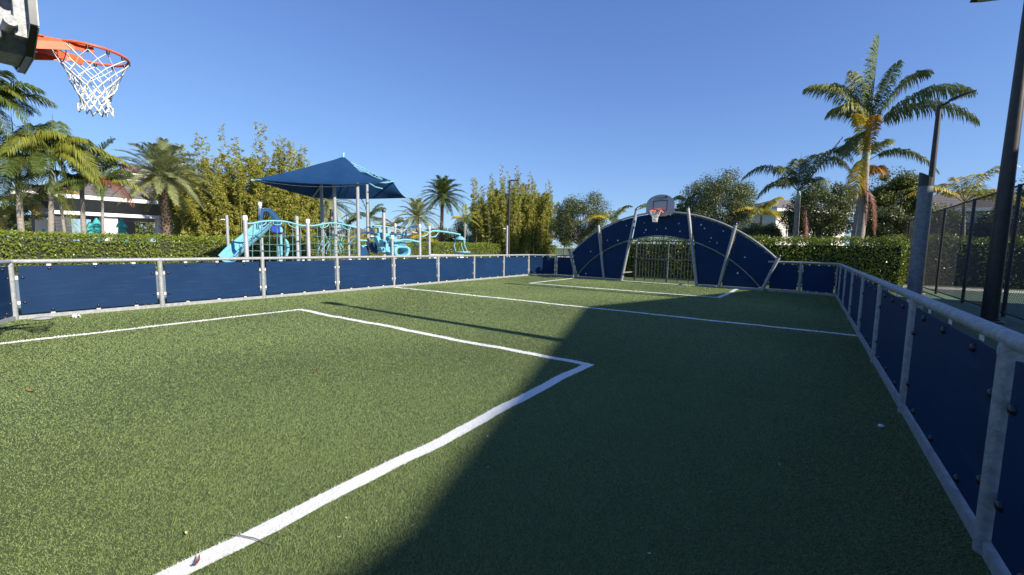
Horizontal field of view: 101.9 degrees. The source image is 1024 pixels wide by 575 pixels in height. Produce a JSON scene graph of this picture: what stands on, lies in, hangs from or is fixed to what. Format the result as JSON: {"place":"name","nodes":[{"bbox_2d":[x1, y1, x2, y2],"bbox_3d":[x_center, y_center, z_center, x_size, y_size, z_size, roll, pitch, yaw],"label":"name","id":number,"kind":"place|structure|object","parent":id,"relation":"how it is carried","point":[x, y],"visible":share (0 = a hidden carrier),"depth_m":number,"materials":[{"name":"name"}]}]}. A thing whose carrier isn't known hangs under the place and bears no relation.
{"place":"outdoors","nodes":[
{"label":"outdoors","id":0,"kind":"place"},
{"bbox_2d":[15,264,554,307],"bbox_3d":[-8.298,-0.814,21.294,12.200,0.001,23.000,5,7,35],"label":"fence posts","id":1,"kind":"object","parent":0,"point":[17,291],"visible":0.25,"depth_m":14.13,"materials":[{"name":"metal"}]},
{"bbox_2d":[220,215,229,245],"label":"light column","id":2,"kind":"structure","parent":1,"relation":"on","point":[227,229],"depth_m":19.64,"materials":[{"name":"white metal"}]},
{"bbox_2d":[218,201,289,261],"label":"slide tower","id":3,"kind":"structure","parent":1,"relation":"on","point":[235,248],"depth_m":18.82,"materials":[{"name":"aqua plastic"},{"name":"white plastic"},{"name":"blue plastic"}]},
{"bbox_2d":[242,215,306,261],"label":"rope bridge","id":4,"kind":"structure","parent":1,"relation":"on","point":[245,234],"depth_m":17.22,"materials":[{"name":"teal plastic"}]},
{"bbox_2d":[295,216,349,260],"bbox_3d":[-9.308,-2.159,21.153,0.700,2.690,3.473,3,6,22],"label":"rope pyramid","id":5,"kind":"object","parent":1,"relation":"on","point":[297,233],"visible":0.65,"depth_m":20.62,"materials":[{"name":"metal"}]},
{"bbox_2d":[305,219,356,260],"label":"rope bridge","id":6,"kind":"structure","parent":1,"relation":"on","point":[308,226],"depth_m":19.33,"materials":[{"name":"teal plastic"}]},
{"bbox_2d":[251,152,416,271],"bbox_3d":[-8.389,-4.152,23.167,4.397,6.292,11.646,5,7,35],"label":"shade sail","id":7,"kind":"object","parent":1,"relation":"on","point":[342,177],"visible":0.98,"depth_m":21.48,"materials":[{"name":"fabric"}]},
{"bbox_2d":[350,209,420,266],"bbox_3d":[-6.855,-2.768,24.066,2.271,3.407,5.327,3,6,24],"label":"playground climbing frame","id":8,"kind":"object","parent":1,"relation":"on","point":[383,226],"visible":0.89,"depth_m":23.46,"materials":[{"name":"aqua plastic"},{"name":"white plastic"}]},
{"bbox_2d":[360,227,410,255],"bbox_3d":[-7.207,-2.635,23.856,1.770,1.702,2.380,5,7,35],"label":"climbing sculpture","id":9,"kind":"object","parent":8,"relation":"attached to","point":[379,244],"visible":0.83,"depth_m":23.64,"materials":[{"name":"teal plastic"}]},
{"bbox_2d":[421,226,470,257],"bbox_3d":[-4.228,-2.571,26.650,1.120,2.591,4.217,5,7,35],"label":"spinner swing","id":10,"kind":"object","parent":1,"relation":"on","point":[459,237],"visible":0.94,"depth_m":26.09,"materials":[{"name":"teal metal"}]},
{"bbox_2d":[430,254,463,257],"bbox_3d":[-4.003,-1.616,25.657,2.018,0.860,0.418,1,6,0],"label":"bench","id":11,"kind":"object","parent":1,"relation":"on","point":[446,254],"visible":0.19,"depth_m":25.42,"materials":[{"name":"paint"}]},
{"bbox_2d":[503,226,507,256],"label":"light column","id":12,"kind":"structure","parent":1,"relation":"on","point":[506,228],"depth_m":26.77,"materials":[{"name":"grey metal"}]},
{"bbox_2d":[0,248,1023,347],"bbox_3d":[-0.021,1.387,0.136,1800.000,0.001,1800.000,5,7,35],"label":"ground","id":13,"kind":"structure","parent":0,"point":[989,341],"depth_m":12.99,"materials":[{"name":"grey concrete"}]},
{"bbox_2d":[0,70,57,147],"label":"palm tree","id":14,"kind":"object","parent":13,"relation":"on","point":[9,93],"visible":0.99,"depth_m":16.45,"materials":[{"name":"green plant"}]},
{"bbox_2d":[0,115,86,239],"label":"palm tree","id":15,"kind":"object","parent":13,"relation":"on","point":[12,157],"visible":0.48,"depth_m":17.40,"materials":[{"name":"green plant"}]},
{"bbox_2d":[8,155,90,240],"bbox_3d":[-20.057,-3.447,18.508,2.544,5.456,2.333,1,6,1],"label":"palm tree","id":16,"kind":"object","parent":13,"relation":"on","point":[59,195],"visible":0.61,"depth_m":18.27,"materials":[{"name":"green plant"}]},
{"bbox_2d":[0,114,112,240],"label":"palm tree","id":17,"kind":"object","parent":13,"relation":"on","point":[64,149],"visible":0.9,"depth_m":17.64,"materials":[{"name":"green plant"}]},
{"bbox_2d":[21,136,137,240],"bbox_3d":[-19.210,-3.896,19.121,3.486,6.256,3.276,1,6,3],"label":"palm tree","id":18,"kind":"object","parent":13,"relation":"on","point":[107,160],"visible":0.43,"depth_m":19.11,"materials":[{"name":"green plant"}]},
{"bbox_2d":[3,165,188,241],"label":"building","id":19,"kind":"structure","parent":13,"relation":"on","point":[125,212],"depth_m":28.37,"materials":[{"name":"white paint"}]},
{"bbox_2d":[39,200,47,209],"bbox_3d":[-29.654,-5.270,26.469,0.090,0.640,0.580,5,7,35],"label":"window","id":20,"kind":"structure","parent":19,"relation":"in","point":[45,203],"depth_m":26.43,"materials":[{"name":"black glass"}]},
{"bbox_2d":[53,147,149,240],"bbox_3d":[-18.675,-3.643,19.083,2.077,5.778,3.251,2,6,10],"label":"palm tree","id":21,"kind":"object","parent":13,"relation":"on","point":[113,174],"visible":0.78,"depth_m":19.22,"materials":[{"name":"green plant"}]},
{"bbox_2d":[100,137,218,241],"bbox_3d":[-18.898,-4.495,22.463,5.154,6.897,5.042,5,7,35],"label":"date palm","id":22,"kind":"object","parent":13,"relation":"on","point":[160,157],"visible":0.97,"depth_m":22.03,"materials":[{"name":"green plant"}]},
{"bbox_2d":[146,122,326,243],"bbox_3d":[-18.665,-6.376,29.163,12.024,10.257,6.647,2,6,7],"label":"bamboo clump","id":23,"kind":"object","parent":13,"relation":"on","point":[235,202],"visible":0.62,"depth_m":27.83,"materials":[{"name":"green plant"}]},
{"bbox_2d":[0,227,557,273],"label":"hedge","id":24,"kind":"object","parent":13,"relation":"on","point":[31,248],"visible":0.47,"depth_m":20.25,"materials":[{"name":"green plant"}]},
{"bbox_2d":[312,205,337,239],"bbox_3d":[-18.875,-5.585,35.973,7.785,7.491,4.771,1,6,-2],"label":"bamboo clump","id":25,"kind":"object","parent":13,"relation":"on","point":[319,232],"visible":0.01,"depth_m":36.05,"materials":[{"name":"green plant"}]},
{"bbox_2d":[316,198,361,243],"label":"date palm","id":26,"kind":"object","parent":13,"relation":"on","point":[328,205],"visible":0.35,"depth_m":34.27,"materials":[{"name":"green plant"}]},
{"bbox_2d":[331,228,373,240],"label":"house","id":27,"kind":"structure","parent":13,"relation":"on","point":[338,233],"depth_m":67.72,"materials":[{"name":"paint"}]},
{"bbox_2d":[341,199,392,239],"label":"palm tree","id":28,"kind":"object","parent":13,"relation":"on","point":[373,212],"visible":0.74,"depth_m":31.75,"materials":[{"name":"green plant"}]},
{"bbox_2d":[391,197,441,239],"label":"date palm","id":29,"kind":"object","parent":13,"relation":"on","point":[417,207],"visible":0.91,"depth_m":44.79,"materials":[{"name":"green plant"}]},
{"bbox_2d":[414,224,471,245],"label":"tree","id":30,"kind":"object","parent":13,"relation":"on","point":[447,237],"visible":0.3,"depth_m":53.21,"materials":[{"name":"green plant"}]},
{"bbox_2d":[418,175,470,245],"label":"date palm","id":31,"kind":"object","parent":13,"relation":"on","point":[443,187],"visible":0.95,"depth_m":47.97,"materials":[{"name":"green plant"}]},
{"bbox_2d":[451,204,478,241],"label":"palm tree","id":32,"kind":"object","parent":13,"relation":"on","point":[464,215],"visible":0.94,"depth_m":41.32,"materials":[{"name":"green plant"}]},
{"bbox_2d":[0,276,991,574],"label":"artificial turf","id":33,"kind":"structure","parent":13,"relation":"on","point":[558,452],"depth_m":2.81,"materials":[{"name":"green plastic"}]},
{"bbox_2d":[32,316,53,319],"bbox_3d":[-8.101,0.522,7.177,0.260,0.030,0.256,5,7,35],"label":"paper scrap","id":34,"kind":"object","parent":33,"relation":"on","point":[43,318],"visible":1,"depth_m":7.13,"materials":[{"name":"white paper"}]},
{"bbox_2d":[71,314,80,317],"bbox_3d":[-7.782,0.508,7.413,0.176,0.088,0.108,5,7,35],"label":"paper scrap","id":35,"kind":"object","parent":33,"relation":"on","point":[75,316],"visible":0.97,"depth_m":7.42,"materials":[{"name":"white paper"}]},
{"bbox_2d":[228,533,274,545],"bbox_3d":[-1.196,1.153,1.910,0.267,0.009,0.014,2,6,15],"label":"twig","id":36,"kind":"object","parent":33,"relation":"on","point":[250,537],"visible":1,"depth_m":1.91,"materials":[{"name":"brown plant"}]},
{"bbox_2d":[0,254,573,324],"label":"barrier fence","id":37,"kind":"object","parent":33,"relation":"on","point":[49,287],"visible":0.99,"depth_m":9.47,"materials":[{"name":"galvanised steel"},{"name":"navy blue plastic"},{"name":"white plastic"}]},
{"bbox_2d":[0,309,593,574],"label":"penalty line","id":38,"kind":"object","parent":33,"relation":"on","point":[212,554],"visible":1,"depth_m":2.51,"materials":[{"name":"white paint"}]},
{"bbox_2d":[194,554,199,565],"bbox_3d":[-1.338,1.161,1.765,0.016,0.022,0.065,-2,6,-23],"label":"fallen leaf","id":39,"kind":"object","parent":38,"relation":"on","point":[197,560],"visible":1,"depth_m":1.77,"materials":[{"name":"brown plant"}]},
{"bbox_2d":[24,319,844,553],"bbox_3d":[-0.429,0.545,8.329,11.750,0.027,12.915,5,7,35],"label":"turf chaff","id":40,"kind":"object","parent":33,"relation":"on","point":[444,425],"visible":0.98,"depth_m":2.99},
{"bbox_2d":[393,287,855,335],"bbox_3d":[0.924,0.385,10.219,11.768,0.020,0.202,5,7,35],"label":"halfway line","id":41,"kind":"object","parent":33,"relation":"on","point":[647,313],"visible":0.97,"depth_m":8.72,"materials":[{"name":"white paint"}]},
{"bbox_2d":[531,278,737,297],"bbox_3d":[4.410,-0.071,15.407,6.762,0.020,3.896,5,7,35],"label":"penalty line","id":42,"kind":"object","parent":33,"relation":"on","point":[725,294],"visible":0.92,"depth_m":13.69,"materials":[{"name":"white paint"}]},
{"bbox_2d":[568,206,780,290],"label":"goal wall","id":43,"kind":"structure","parent":33,"relation":"on","point":[747,255],"depth_m":15.83,"materials":[{"name":"navy blue plastic panels"},{"name":"galvanised steel"}]},
{"bbox_2d":[646,195,674,221],"bbox_3d":[5.741,-3.072,16.144,1.243,1.091,1.070,5,7,35],"label":"basketball hoop","id":44,"kind":"object","parent":43,"relation":"attached to","point":[660,205],"visible":1,"depth_m":16.17,"materials":[{"name":"grey"}]},
{"bbox_2d":[767,261,1023,574],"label":"barrier fence","id":45,"kind":"object","parent":33,"relation":"on","point":[957,394],"visible":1,"depth_m":2.39,"materials":[{"name":"galvanised steel"},{"name":"navy blue plastic"}]},
{"bbox_2d":[466,164,558,259],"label":"bamboo clump","id":46,"kind":"object","parent":13,"relation":"on","point":[531,219],"visible":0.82,"depth_m":43.21,"materials":[{"name":"green plant"}]},
{"bbox_2d":[508,180,518,256],"bbox_3d":[0.036,-4.660,30.166,0.830,6.191,0.335,1,6,5],"label":"lamp post","id":47,"kind":"object","parent":13,"relation":"on","point":[509,217],"visible":0.62,"depth_m":30.09,"materials":[{"name":"grey metal"}]},
{"bbox_2d":[552,207,579,256],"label":"tree","id":48,"kind":"object","parent":13,"relation":"on","point":[565,243],"visible":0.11,"depth_m":48.94,"materials":[{"name":"green plant"}]},
{"bbox_2d":[547,191,613,249],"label":"tree","id":49,"kind":"object","parent":13,"relation":"on","point":[578,233],"visible":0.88,"depth_m":38.15,"materials":[{"name":"green plant"}]},
{"bbox_2d":[583,205,634,228],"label":"palm tree","id":50,"kind":"object","parent":13,"relation":"on","point":[611,218],"visible":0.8,"depth_m":34.77,"materials":[{"name":"green plant"}]},
{"bbox_2d":[637,195,685,214],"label":"palm tree","id":51,"kind":"object","parent":13,"relation":"on","point":[676,198],"visible":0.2,"depth_m":31.24,"materials":[{"name":"green plant"}]},
{"bbox_2d":[675,189,698,243],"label":"tree","id":52,"kind":"object","parent":13,"relation":"on","point":[683,208],"visible":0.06,"depth_m":32.68,"materials":[{"name":"green plant"}]},
{"bbox_2d":[677,166,761,242],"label":"tree","id":53,"kind":"object","parent":13,"relation":"on","point":[708,199],"visible":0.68,"depth_m":28.97,"materials":[{"name":"green plant"}]},
{"bbox_2d":[582,234,910,290],"bbox_3d":[9.121,-1.341,18.763,12.916,2.204,1.648,5,7,35],"label":"hedge","id":54,"kind":"object","parent":13,"relation":"on","point":[881,261],"visible":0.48,"depth_m":16.28,"materials":[{"name":"green plant"}]},
{"bbox_2d":[729,196,787,224],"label":"palm tree","id":55,"kind":"object","parent":13,"relation":"on","point":[765,207],"visible":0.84,"depth_m":27.67,"materials":[{"name":"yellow plant"}]},
{"bbox_2d":[736,221,784,244],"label":"tree","id":56,"kind":"object","parent":13,"relation":"on","point":[771,230],"visible":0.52,"depth_m":25.04,"materials":[{"name":"green plant"}]},
{"bbox_2d":[741,137,854,244],"bbox_3d":[14.235,-3.898,21.095,4.654,6.870,2.226,5,7,35],"label":"palm tree","id":57,"kind":"object","parent":13,"relation":"on","point":[787,181],"visible":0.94,"depth_m":20.76,"materials":[{"name":"green plant"}]},
{"bbox_2d":[775,179,856,244],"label":"tree","id":58,"kind":"object","parent":13,"relation":"on","point":[837,206],"visible":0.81,"depth_m":22.08,"materials":[{"name":"green plant"}]},
{"bbox_2d":[836,137,939,245],"bbox_3d":[16.586,-3.616,19.109,3.116,6.783,2.982,2,6,8],"label":"palm tree","id":59,"kind":"object","parent":13,"relation":"on","point":[881,170],"visible":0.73,"depth_m":18.41,"materials":[{"name":"green plant"}]},
{"bbox_2d":[864,204,913,245],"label":"tree","id":60,"kind":"object","parent":13,"relation":"on","point":[896,217],"visible":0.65,"depth_m":19.87,"materials":[{"name":"green plant"}]},
{"bbox_2d":[801,33,979,245],"bbox_3d":[15.899,-5.550,18.177,5.797,10.806,2.476,5,7,35],"label":"palm tree","id":61,"kind":"object","parent":13,"relation":"on","point":[864,115],"visible":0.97,"depth_m":17.92,"materials":[{"name":"green plant"}]},
{"bbox_2d":[850,165,935,245],"bbox_3d":[20.336,-3.495,22.361,3.638,6.017,3.220,-2,7,-31],"label":"tree","id":62,"kind":"object","parent":13,"relation":"on","point":[882,194],"visible":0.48,"depth_m":21.53,"materials":[{"name":"green plant"}]},
{"bbox_2d":[906,172,934,301],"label":"steel column","id":63,"kind":"structure","parent":13,"relation":"on","point":[920,230],"depth_m":9.20,"materials":[{"name":"grey metal"}]},
{"bbox_2d":[929,202,968,243],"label":"tree","id":64,"kind":"object","parent":13,"relation":"on","point":[952,212],"visible":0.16,"depth_m":22.30,"materials":[{"name":"green plant"}]},
{"bbox_2d":[889,233,1023,288],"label":"hedge","id":65,"kind":"object","parent":13,"relation":"on","point":[971,257],"visible":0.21,"depth_m":17.71,"materials":[{"name":"green plant"}]},
{"bbox_2d":[892,164,1023,240],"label":"palm tree","id":66,"kind":"object","parent":13,"relation":"on","point":[940,188],"visible":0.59,"depth_m":20.21,"materials":[{"name":"green plant"}]},
{"bbox_2d":[922,289,1023,333],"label":"tennis court","id":67,"kind":"object","parent":13,"relation":"on","point":[1015,324],"depth_m":11.29,"materials":[{"name":"paint"}]},
{"bbox_2d":[922,90,976,293],"bbox_3d":[14.280,-3.028,13.800,0.992,6.556,0.380,5,7,35],"label":"lamp post","id":68,"kind":"object","parent":67,"relation":"on","point":[933,160],"visible":0.59,"depth_m":13.76,"materials":[{"name":"brown metal"}]},
{"bbox_2d":[895,183,1023,319],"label":"chain link fence","id":69,"kind":"object","parent":67,"relation":"on","point":[1012,242],"visible":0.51,"depth_m":11.55,"materials":[{"name":"black metal"}]},
{"bbox_2d":[969,0,1023,323],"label":"lamp post","id":70,"kind":"object","parent":67,"relation":"on","point":[996,262],"visible":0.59,"depth_m":8.22,"materials":[{"name":"brown metal"}]},
{"bbox_2d":[928,222,1023,243],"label":"chain link fence","id":71,"kind":"object","parent":13,"relation":"on","point":[973,227],"visible":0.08,"depth_m":20.43,"materials":[{"name":"black metal"}]},
{"bbox_2d":[966,208,1023,243],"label":"tree","id":72,"kind":"object","parent":13,"relation":"on","point":[979,233],"visible":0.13,"depth_m":23.23,"materials":[{"name":"green plant"}]},
{"bbox_2d":[1009,171,1023,243],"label":"cypress tree","id":73,"kind":"object","parent":13,"relation":"on","point":[1019,214],"visible":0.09,"depth_m":20.75,"materials":[{"name":"green plant"}]},
{"bbox_2d":[0,0,1023,247],"label":"sky","id":74,"kind":"structure","parent":0,"point":[630,102],"materials":[{"name":"blue"}]},
{"bbox_2d":[724,200,854,245],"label":"house","id":75,"kind":"structure","parent":0,"point":[766,219],"depth_m":37.88,"materials":[{"name":"beige paint"}]},
{"bbox_2d":[878,190,1021,244],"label":"house","id":76,"kind":"structure","parent":0,"point":[944,200],"depth_m":30.12,"materials":[{"name":"paint"}]},
{"bbox_2d":[900,285,1023,292],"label":"path","id":77,"kind":"structure","parent":0,"point":[969,288],"depth_m":16.12,"materials":[{"name":"beige concrete"}]},
{"label":"pool deck","id":78,"kind":"structure","parent":0,"visible":0},
{"bbox_2d":[1,212,31,239],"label":"tree","id":79,"kind":"object","parent":78,"relation":"on","point":[28,226],"visible":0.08,"depth_m":32.93,"materials":[{"name":"green plant"}]},
{"bbox_2d":[0,193,43,235],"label":"palm tree","id":80,"kind":"object","parent":78,"relation":"on","point":[10,208],"visible":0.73,"depth_m":19.54,"materials":[{"name":"green plant"}]},
{"bbox_2d":[1,205,47,239],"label":"palm tree","id":81,"kind":"object","parent":78,"relation":"on","point":[12,218],"visible":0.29,"depth_m":21.62,"materials":[{"name":"green plant"}]},
{"bbox_2d":[0,184,78,239],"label":"palm tree","id":82,"kind":"object","parent":78,"relation":"on","point":[33,215],"visible":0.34,"depth_m":21.44,"materials":[{"name":"green plant"}]},
{"bbox_2d":[86,221,95,240],"bbox_3d":[-24.464,-2.584,24.189,0.615,2.492,0.615,5,7,35],"label":"pool umbrella","id":83,"kind":"object","parent":78,"relation":"on","point":[90,227],"visible":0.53,"depth_m":24.01,"materials":[{"name":"teal fabric"}]},
{"bbox_2d":[92,218,100,240],"bbox_3d":[-25.742,-2.913,25.854,0.707,2.784,0.707,5,7,35],"label":"pool umbrella","id":84,"kind":"object","parent":78,"relation":"on","point":[96,222],"visible":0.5,"depth_m":25.66,"materials":[{"name":"teal fabric"}]},
{"bbox_2d":[116,219,128,241],"bbox_3d":[-22.819,-2.676,24.380,0.676,2.686,0.676,5,7,35],"label":"pool umbrella","id":85,"kind":"object","parent":78,"relation":"on","point":[121,225],"visible":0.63,"depth_m":24.17,"materials":[{"name":"teal fabric"}]},
{"bbox_2d":[134,221,154,241],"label":"tree","id":86,"kind":"object","parent":78,"relation":"on","point":[149,228],"visible":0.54,"depth_m":44.29,"materials":[{"name":"green plant"}]},
{"bbox_2d":[326,209,361,242],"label":"palm tree","id":87,"kind":"object","parent":78,"relation":"on","point":[353,219],"visible":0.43,"depth_m":33.10,"materials":[{"name":"green plant"}]},
{"bbox_2d":[324,229,373,244],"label":"tree","id":88,"kind":"object","parent":78,"relation":"on","point":[340,235],"visible":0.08,"depth_m":55.93,"materials":[{"name":"green plant"}]},
{"bbox_2d":[350,228,376,243],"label":"palm tree","id":89,"kind":"object","parent":78,"relation":"on","point":[363,236],"visible":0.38,"depth_m":43.08,"materials":[{"name":"green plant"}]},
{"bbox_2d":[375,217,404,233],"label":"palm tree","id":90,"kind":"object","parent":78,"relation":"on","point":[389,224],"visible":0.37,"depth_m":49.42,"materials":[{"name":"green plant"}]},
{"bbox_2d":[374,226,417,245],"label":"canopy shelter","id":91,"kind":"object","parent":78,"relation":"on","point":[401,228],"visible":0.39,"depth_m":44.68,"materials":[{"name":"white plastic"}]},
{"bbox_2d":[410,229,439,244],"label":"palm tree","id":92,"kind":"object","parent":78,"relation":"on","point":[412,236],"visible":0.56,"depth_m":42.47,"materials":[{"name":"green plant"}]},
{"bbox_2d":[452,216,489,246],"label":"tree","id":93,"kind":"object","parent":78,"relation":"on","point":[459,227],"visible":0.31,"depth_m":49.99,"materials":[{"name":"green plant"}]},
{"bbox_3d":[-4.278,-0.454,2.573,8.417,3.062,1.498,5,7,35],"label":"goal wall","id":94,"kind":"object","parent":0,"visible":0},
{"bbox_2d":[0,0,130,117],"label":"basketball hoop","id":95,"kind":"object","parent":94,"relation":"attached to","point":[24,44],"visible":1,"depth_m":3.15,"materials":[{"name":"orange"}]}
]}

